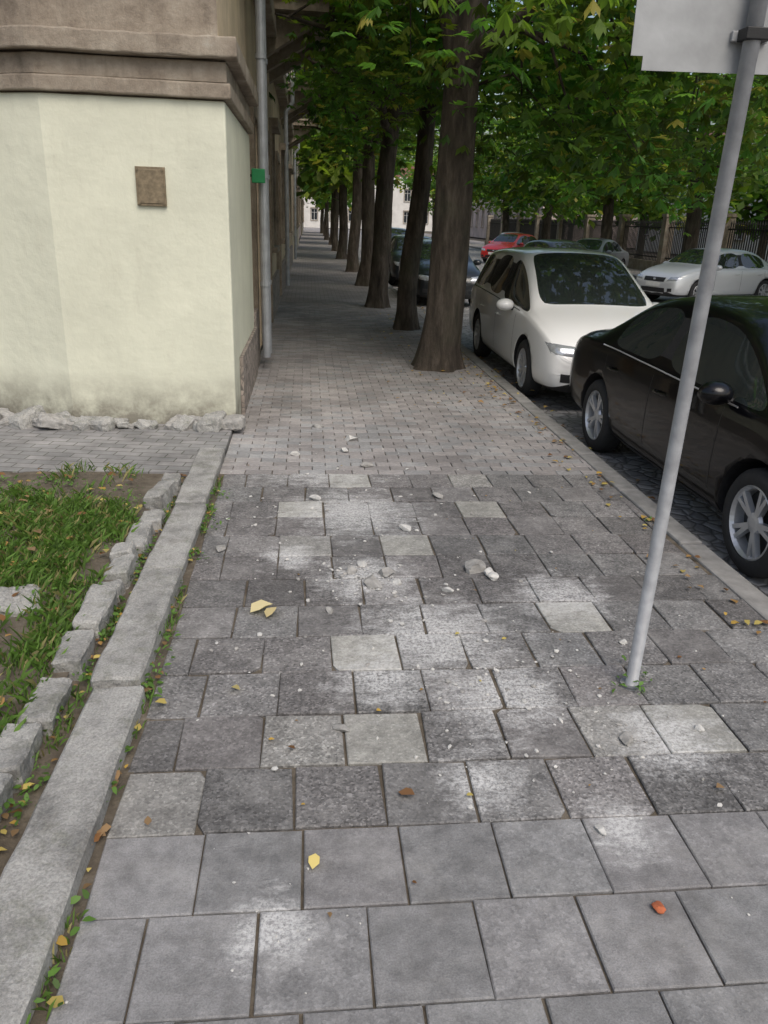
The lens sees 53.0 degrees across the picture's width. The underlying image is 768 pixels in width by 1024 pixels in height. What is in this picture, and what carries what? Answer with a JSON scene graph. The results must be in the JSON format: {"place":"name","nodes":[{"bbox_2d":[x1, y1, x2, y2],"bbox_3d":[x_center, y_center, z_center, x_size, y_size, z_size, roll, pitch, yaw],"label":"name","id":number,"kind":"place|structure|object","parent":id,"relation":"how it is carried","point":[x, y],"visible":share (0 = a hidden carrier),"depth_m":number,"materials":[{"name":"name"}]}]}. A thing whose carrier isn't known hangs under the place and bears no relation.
{"place":"outdoors","nodes":[
{"label":"outdoors","id":0,"kind":"place"},
{"bbox_2d":[0,471,163,723],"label":"soil bed","id":1,"kind":"object","parent":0,"point":[146,482],"visible":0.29,"depth_m":4.97,"materials":[{"name":"brown soil"}]},
{"bbox_2d":[0,584,40,616],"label":"concrete chunk","id":2,"kind":"object","parent":1,"relation":"on","point":[7,598],"visible":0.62,"depth_m":3.62,"materials":[{"name":"grey concrete"}]},
{"bbox_2d":[0,472,181,821],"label":"broken edging stones","id":3,"kind":"object","parent":1,"relation":"on","point":[20,748],"visible":0.76,"depth_m":3.25,"materials":[{"name":"stone"}]},
{"bbox_2d":[0,459,223,1021],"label":"grass","id":4,"kind":"structure","parent":1,"relation":"on","point":[56,524],"depth_m":3.99,"materials":[{"name":"green plant"}]},
{"bbox_2d":[0,424,233,476],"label":"side path","id":5,"kind":"structure","parent":0,"point":[160,450],"depth_m":6.09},
{"bbox_2d":[0,447,224,1023],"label":"path edging kerb","id":6,"kind":"structure","parent":5,"relation":"on","point":[43,872],"depth_m":2.53,"materials":[{"name":"concrete"}]},
{"bbox_2d":[0,405,245,432],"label":"wall base rubble","id":7,"kind":"object","parent":5,"relation":"on","point":[37,416],"depth_m":6.63,"materials":[{"name":"stone"}]},
{"bbox_2d":[0,92,253,423],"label":"cream render","id":8,"kind":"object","parent":5,"relation":"on","point":[116,301],"visible":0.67,"depth_m":6.38,"materials":[{"name":"paint"}]},
{"bbox_2d":[0,73,253,133],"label":"band","id":9,"kind":"object","parent":8,"relation":"on","point":[223,92],"visible":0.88,"depth_m":5.87,"materials":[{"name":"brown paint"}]},
{"bbox_2d":[0,0,39,91],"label":"wall","id":10,"kind":"structure","parent":9,"relation":"on","point":[15,12],"depth_m":5.74,"materials":[{"name":"brown paint"}]},
{"bbox_2d":[30,0,219,100],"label":"chamfer wall","id":11,"kind":"structure","parent":9,"relation":"on","point":[192,17],"depth_m":5.78,"materials":[{"name":"brown paint"}]},
{"bbox_2d":[0,51,250,118],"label":"band","id":12,"kind":"object","parent":9,"relation":"on","point":[112,66],"visible":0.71,"depth_m":5.83,"materials":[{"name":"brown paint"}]},
{"bbox_2d":[0,25,258,106],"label":"band","id":13,"kind":"object","parent":12,"relation":"on","point":[66,39],"visible":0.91,"depth_m":5.72,"materials":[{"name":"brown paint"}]},
{"bbox_2d":[135,166,166,206],"bbox_3d":[-1.861,-2.599,6.144,0.230,0.290,0.033,0,21,-6],"label":"plaque","id":14,"kind":"object","parent":8,"relation":"attached to","point":[150,186],"visible":1,"depth_m":6.13,"materials":[{"name":"brown stone"}]},
{"bbox_2d":[298,168,301,223],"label":"building","id":15,"kind":"structure","parent":0,"point":[300,200],"depth_m":65.81,"materials":[{"name":"beige paint"}]},
{"bbox_2d":[302,168,304,222],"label":"building","id":16,"kind":"structure","parent":0,"point":[303,203],"depth_m":81.05,"materials":[{"name":"grey paint"}]},
{"bbox_2d":[280,227,396,303],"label":"sidewalk","id":17,"kind":"structure","parent":0,"point":[318,273],"depth_m":24.45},
{"bbox_2d":[216,0,290,348],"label":"street facade","id":18,"kind":"structure","parent":17,"relation":"on","point":[236,18],"depth_m":9.11,"materials":[{"name":"brown paint"}]},
{"bbox_2d":[249,72,293,360],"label":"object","id":19,"kind":"structure","parent":17,"relation":"on","point":[276,198],"depth_m":13.74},
{"bbox_2d":[250,168,264,182],"bbox_3d":[-1.447,-3.806,8.712,0.200,0.150,0.060,0,21,-6],"label":"pharmacy sign","id":20,"kind":"object","parent":19,"relation":"attached to","point":[257,175],"visible":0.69,"depth_m":8.69,"materials":[{"name":"green metal"}]},
{"bbox_2d":[252,0,295,148],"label":"string course","id":21,"kind":"object","parent":19,"relation":"attached to","point":[271,32],"visible":0.25,"depth_m":11.51,"materials":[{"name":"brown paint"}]},
{"bbox_2d":[255,0,299,357],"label":"drainpipes","id":22,"kind":"object","parent":19,"relation":"attached to","point":[261,77],"visible":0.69,"depth_m":9.09,"materials":[{"name":"metal"}]},
{"bbox_2d":[266,0,332,83],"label":"balcony","id":23,"kind":"structure","parent":19,"relation":"attached to","point":[283,45],"depth_m":11.60,"materials":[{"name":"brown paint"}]},
{"bbox_2d":[279,58,322,128],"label":"balcony","id":24,"kind":"structure","parent":19,"relation":"attached to","point":[293,114],"depth_m":18.86,"materials":[{"name":"brown paint"}]},
{"bbox_2d":[288,113,318,149],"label":"balcony","id":25,"kind":"structure","parent":19,"relation":"attached to","point":[292,141],"depth_m":25.77,"materials":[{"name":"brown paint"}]},
{"bbox_2d":[292,149,298,259],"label":"facade","id":26,"kind":"structure","parent":17,"relation":"on","point":[297,235],"depth_m":34.17,"materials":[{"name":"brown"}]},
{"bbox_2d":[291,71,300,230],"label":"building","id":27,"kind":"structure","parent":17,"relation":"on","point":[297,208],"depth_m":40.57,"materials":[{"name":"grey paint"}]},
{"bbox_2d":[306,195,330,232],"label":"street tree","id":28,"kind":"object","parent":17,"relation":"on","point":[321,219],"visible":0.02,"depth_m":91.14,"materials":[{"name":"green plant"}]},
{"bbox_2d":[299,156,351,244],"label":"street tree","id":29,"kind":"object","parent":17,"relation":"on","point":[307,193],"visible":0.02,"depth_m":51.99,"materials":[{"name":"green plant"}]},
{"bbox_2d":[301,188,351,235],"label":"street tree","id":30,"kind":"object","parent":17,"relation":"on","point":[313,202],"visible":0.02,"depth_m":75.33,"materials":[{"name":"green plant"}]},
{"bbox_2d":[299,165,375,239],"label":"street tree","id":31,"kind":"object","parent":17,"relation":"on","point":[326,218],"visible":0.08,"depth_m":64.45,"materials":[{"name":"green plant"}]},
{"bbox_2d":[296,115,413,250],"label":"street tree","id":32,"kind":"object","parent":17,"relation":"on","point":[333,188],"visible":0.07,"depth_m":43.52,"materials":[{"name":"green plant"}]},
{"bbox_2d":[292,8,437,271],"bbox_3d":[-0.491,-12.756,26.011,5.944,9.093,8.220,0,21,-6],"label":"chestnut tree","id":33,"kind":"object","parent":17,"relation":"on","point":[352,264],"visible":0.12,"depth_m":26.55,"materials":[{"name":"green plant"}]},
{"bbox_2d":[293,65,438,258],"bbox_3d":[-1.290,-16.286,34.669,7.718,9.498,10.016,0,21,-6],"label":"street tree","id":34,"kind":"object","parent":17,"relation":"on","point":[322,169],"visible":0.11,"depth_m":34.16,"materials":[{"name":"green plant"}]},
{"bbox_2d":[310,188,429,223],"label":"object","id":35,"kind":"structure","parent":17,"relation":"on","point":[314,213],"depth_m":139.91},
{"bbox_2d":[286,3,532,286],"bbox_3d":[0.563,-10.543,20.035,7.397,9.286,7.783,0,21,-6],"label":"chestnut tree","id":36,"kind":"object","parent":17,"relation":"on","point":[368,198],"visible":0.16,"depth_m":20.58,"materials":[{"name":"green plant"}]},
{"bbox_2d":[304,177,431,231],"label":"facade","id":37,"kind":"structure","parent":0,"point":[399,205],"depth_m":140.10,"materials":[{"name":"white paint"}]},
{"bbox_2d":[47,313,767,1023],"bbox_3d":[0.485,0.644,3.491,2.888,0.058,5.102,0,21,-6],"label":"sidewalk","id":38,"kind":"structure","parent":0,"point":[427,948],"depth_m":2.64,"materials":[{"name":"grey stone"}]},
{"bbox_2d":[0,473,223,1023],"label":"gutter soil","id":39,"kind":"structure","parent":38,"relation":"on","point":[8,842],"depth_m":2.60,"materials":[{"name":"brown soil"}]},
{"bbox_2d":[240,245,292,414],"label":"stone plinth","id":40,"kind":"structure","parent":38,"relation":"on","point":[249,361],"depth_m":8.73,"materials":[{"name":"brown stone"}]},
{"bbox_2d":[0,469,651,1023],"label":"weeds","id":41,"kind":"object","parent":38,"relation":"on","point":[26,799],"visible":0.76,"depth_m":3.30,"materials":[{"name":"green plant"}]},
{"bbox_2d":[0,307,767,1007],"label":"fallen leaves","id":42,"kind":"object","parent":38,"relation":"on","point":[106,827],"visible":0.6,"depth_m":3.52,"materials":[{"name":"yellow plant"}]},
{"bbox_2d":[220,301,599,475],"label":"sidewalk pavers","id":43,"kind":"object","parent":38,"relation":"on","point":[467,445],"visible":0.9,"depth_m":7.66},
{"bbox_2d":[65,424,767,1003],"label":"scattered rubble","id":44,"kind":"object","parent":38,"relation":"on","point":[471,566],"visible":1,"depth_m":4.00,"materials":[{"name":"stone"}]},
{"bbox_2d":[619,0,767,691],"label":"traffic sign","id":45,"kind":"object","parent":38,"relation":"on","point":[717,36],"visible":0.9,"depth_m":2.46,"materials":[{"name":"grey metal"}]},
{"bbox_2d":[260,231,676,352],"bbox_3d":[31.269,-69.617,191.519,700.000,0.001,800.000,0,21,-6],"label":"ground","id":46,"kind":"structure","parent":0,"point":[471,238],"depth_m":90.27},
{"bbox_2d":[269,0,543,308],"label":"chestnut tree","id":47,"kind":"object","parent":46,"relation":"on","point":[377,296],"visible":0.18,"depth_m":15.66,"materials":[{"name":"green plant"}]},
{"bbox_2d":[275,0,635,330],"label":"chestnut tree","id":48,"kind":"object","parent":46,"relation":"on","point":[406,317],"visible":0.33,"depth_m":11.92,"materials":[{"name":"green plant"}]},
{"bbox_2d":[471,171,539,227],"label":"fence","id":49,"kind":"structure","parent":46,"relation":"on","point":[538,211],"depth_m":96.67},
{"bbox_2d":[285,0,767,372],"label":"chestnut tree","id":50,"kind":"object","parent":46,"relation":"on","point":[468,39],"visible":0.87,"depth_m":8.87,"materials":[{"name":"green plant"}]},
{"bbox_2d":[329,235,767,619],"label":"kerb","id":51,"kind":"structure","parent":46,"relation":"on","point":[753,597],"depth_m":5.40,"materials":[{"name":"stone"}]},
{"bbox_2d":[469,246,636,278],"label":"opposite kerb","id":52,"kind":"structure","parent":46,"relation":"on","point":[635,276],"depth_m":59.81,"materials":[{"name":"stone"}]},
{"bbox_2d":[519,180,601,239],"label":"garden tree","id":53,"kind":"object","parent":46,"relation":"on","point":[591,212],"visible":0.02,"depth_m":60.13,"materials":[{"name":"green plant"}]},
{"bbox_2d":[543,200,637,247],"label":"shell","id":54,"kind":"object","parent":46,"relation":"on","point":[614,218],"depth_m":73.55},
{"bbox_2d":[563,173,732,258],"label":"garden tree","id":55,"kind":"object","parent":46,"relation":"on","point":[639,210],"visible":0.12,"depth_m":47.91,"materials":[{"name":"green plant"}]},
{"bbox_2d":[668,121,767,260],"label":"garden tree","id":56,"kind":"object","parent":46,"relation":"on","point":[759,208],"visible":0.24,"depth_m":35.13,"materials":[{"name":"green plant"}]},
{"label":"shell","id":57,"kind":"object","parent":46,"relation":"on","visible":0},
{"bbox_2d":[395,166,433,176],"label":"roof","id":58,"kind":"structure","parent":57,"relation":"on","point":[412,167],"depth_m":140.80,"materials":[{"name":"tile"}]},
{"bbox_2d":[470,149,542,237],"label":"facade","id":59,"kind":"structure","parent":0,"point":[478,232],"depth_m":97.90,"materials":[{"name":"grey paint"}]},
{"bbox_2d":[321,0,724,159],"label":"sky","id":60,"kind":"structure","parent":0,"point":[521,2],"materials":[{"name":"white"}]},
{"bbox_2d":[424,233,642,274],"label":"opposite pavement","id":61,"kind":"structure","parent":0,"point":[480,244],"depth_m":67.17,"materials":[{"name":"grey concrete"}]},
{"bbox_2d":[393,141,476,237],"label":"street tree","id":62,"kind":"object","parent":61,"relation":"on","point":[409,184],"visible":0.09,"depth_m":83.06,"materials":[{"name":"green plant"}]},
{"bbox_2d":[401,124,512,213],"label":"street tree","id":63,"kind":"object","parent":61,"relation":"on","point":[478,202],"visible":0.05,"depth_m":67.88,"materials":[{"name":"green plant"}]},
{"bbox_2d":[472,99,567,232],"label":"street tree","id":64,"kind":"object","parent":61,"relation":"on","point":[506,212],"visible":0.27,"depth_m":53.44,"materials":[{"name":"green plant"}]},
{"bbox_2d":[480,90,603,238],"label":"street tree","id":65,"kind":"object","parent":61,"relation":"on","point":[530,196],"visible":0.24,"depth_m":43.29,"materials":[{"name":"green plant"}]},
{"bbox_2d":[507,42,706,238],"bbox_3d":[10.558,-16.274,34.987,10.676,10.027,11.573,0,21,-6],"label":"street tree","id":66,"kind":"object","parent":61,"relation":"on","point":[609,209],"visible":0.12,"depth_m":35.47,"materials":[{"name":"green plant"}]},
{"bbox_2d":[484,213,767,269],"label":"iron fence","id":67,"kind":"object","parent":61,"relation":"on","point":[621,228],"visible":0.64,"depth_m":35.90,"materials":[{"name":"black metal"}]},
{"bbox_2d":[575,7,767,252],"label":"street tree","id":68,"kind":"object","parent":61,"relation":"on","point":[693,222],"visible":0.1,"depth_m":27.08,"materials":[{"name":"green plant"}]},
{"bbox_2d":[701,76,767,219],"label":"street tree","id":69,"kind":"object","parent":61,"relation":"on","point":[759,185],"visible":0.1,"depth_m":20.10,"materials":[{"name":"green plant"}]},
{"bbox_2d":[329,228,767,596],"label":"road","id":70,"kind":"structure","parent":0,"point":[697,517],"depth_m":6.70,"materials":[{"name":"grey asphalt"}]},
{"bbox_2d":[391,227,405,237],"bbox_3d":[0.306,-10.749,31.413,2.146,1.635,4.754,0,21,-6],"label":"parked car","id":71,"kind":"object","parent":70,"relation":"on","point":[397,231],"visible":0.02,"depth_m":30.74,"materials":[{"name":"grey paint"}]},
{"bbox_2d":[388,235,431,284],"bbox_3d":[0.903,-8.360,25.397,2.100,1.482,4.604,0,21,-6],"label":"parked car","id":72,"kind":"object","parent":70,"relation":"on","point":[397,241],"visible":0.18,"depth_m":23.96,"materials":[{"name":"black paint"}]},
{"bbox_2d":[399,239,481,303],"bbox_3d":[1.397,-6.258,19.905,2.007,1.487,4.004,0,21,-6],"label":"parked car","id":73,"kind":"object","parent":70,"relation":"on","point":[473,272],"visible":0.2,"depth_m":18.32,"materials":[{"name":"black paint"}]},
{"bbox_2d":[481,233,536,262],"bbox_3d":[6.593,-13.727,40.034,2.007,1.487,4.004,15,25,32],"label":"red car","id":74,"kind":"object","parent":70,"relation":"on","point":[506,240],"visible":0.43,"depth_m":39.10,"materials":[{"name":"red paint"}]},
{"bbox_2d":[524,239,586,249],"bbox_3d":[5.824,-8.195,25.409,2.006,1.487,4.004,-3,21,-13],"label":"black car","id":75,"kind":"object","parent":70,"relation":"on","point":[555,243],"visible":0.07,"depth_m":24.95,"materials":[{"name":"black paint"}]},
{"bbox_2d":[469,247,657,396],"bbox_3d":[2.393,-2.672,10.355,2.146,1.635,4.754,0,21,-5],"label":"parked white minivan","id":76,"kind":"object","parent":70,"relation":"on","point":[536,314],"visible":0.69,"depth_m":9.31,"materials":[{"name":"white paint"}]},
{"bbox_2d":[576,238,628,266],"bbox_3d":[8.850,-10.768,32.465,2.100,1.482,4.604,15,25,32],"label":"grey car","id":77,"kind":"object","parent":70,"relation":"on","point":[612,247],"visible":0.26,"depth_m":31.79,"materials":[{"name":"grey paint"}]},
{"bbox_2d":[569,295,767,577],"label":"parked black sedan","id":78,"kind":"object","parent":70,"relation":"on","point":[624,380],"visible":0.94,"depth_m":5.21,"materials":[{"name":"black paint"}]},
{"bbox_2d":[636,248,767,298],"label":"silver car","id":79,"kind":"object","parent":70,"relation":"on","point":[740,272],"visible":0.78,"depth_m":21.42,"materials":[{"name":"grey paint"}]},
{"bbox_2d":[636,135,767,261],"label":"facade","id":80,"kind":"structure","parent":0,"point":[734,210],"depth_m":56.39,"materials":[{"name":"beige paint"}]},
{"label":"roof","id":81,"kind":"object","parent":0,"visible":0},
{"bbox_2d":[290,149,292,244],"bbox_3d":[-10.661,-21.488,40.206,12.000,14.500,23.950,0,21,-6],"label":"shell","id":82,"kind":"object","parent":81,"relation":"attached to","point":[291,196],"depth_m":31.34},
{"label":"roof","id":83,"kind":"object","parent":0,"visible":0},
{"bbox_2d":[300,168,301,234],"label":"shell","id":84,"kind":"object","parent":83,"relation":"attached to","point":[301,214],"visible":0.07,"depth_m":79.90},
{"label":"shell","id":85,"kind":"object","parent":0,"visible":0},
{"bbox_2d":[646,205,750,241],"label":"trunk","id":86,"kind":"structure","parent":85,"relation":"attached to","point":[734,237],"depth_m":52.19,"materials":[{"name":"brown plant"}]}
]}

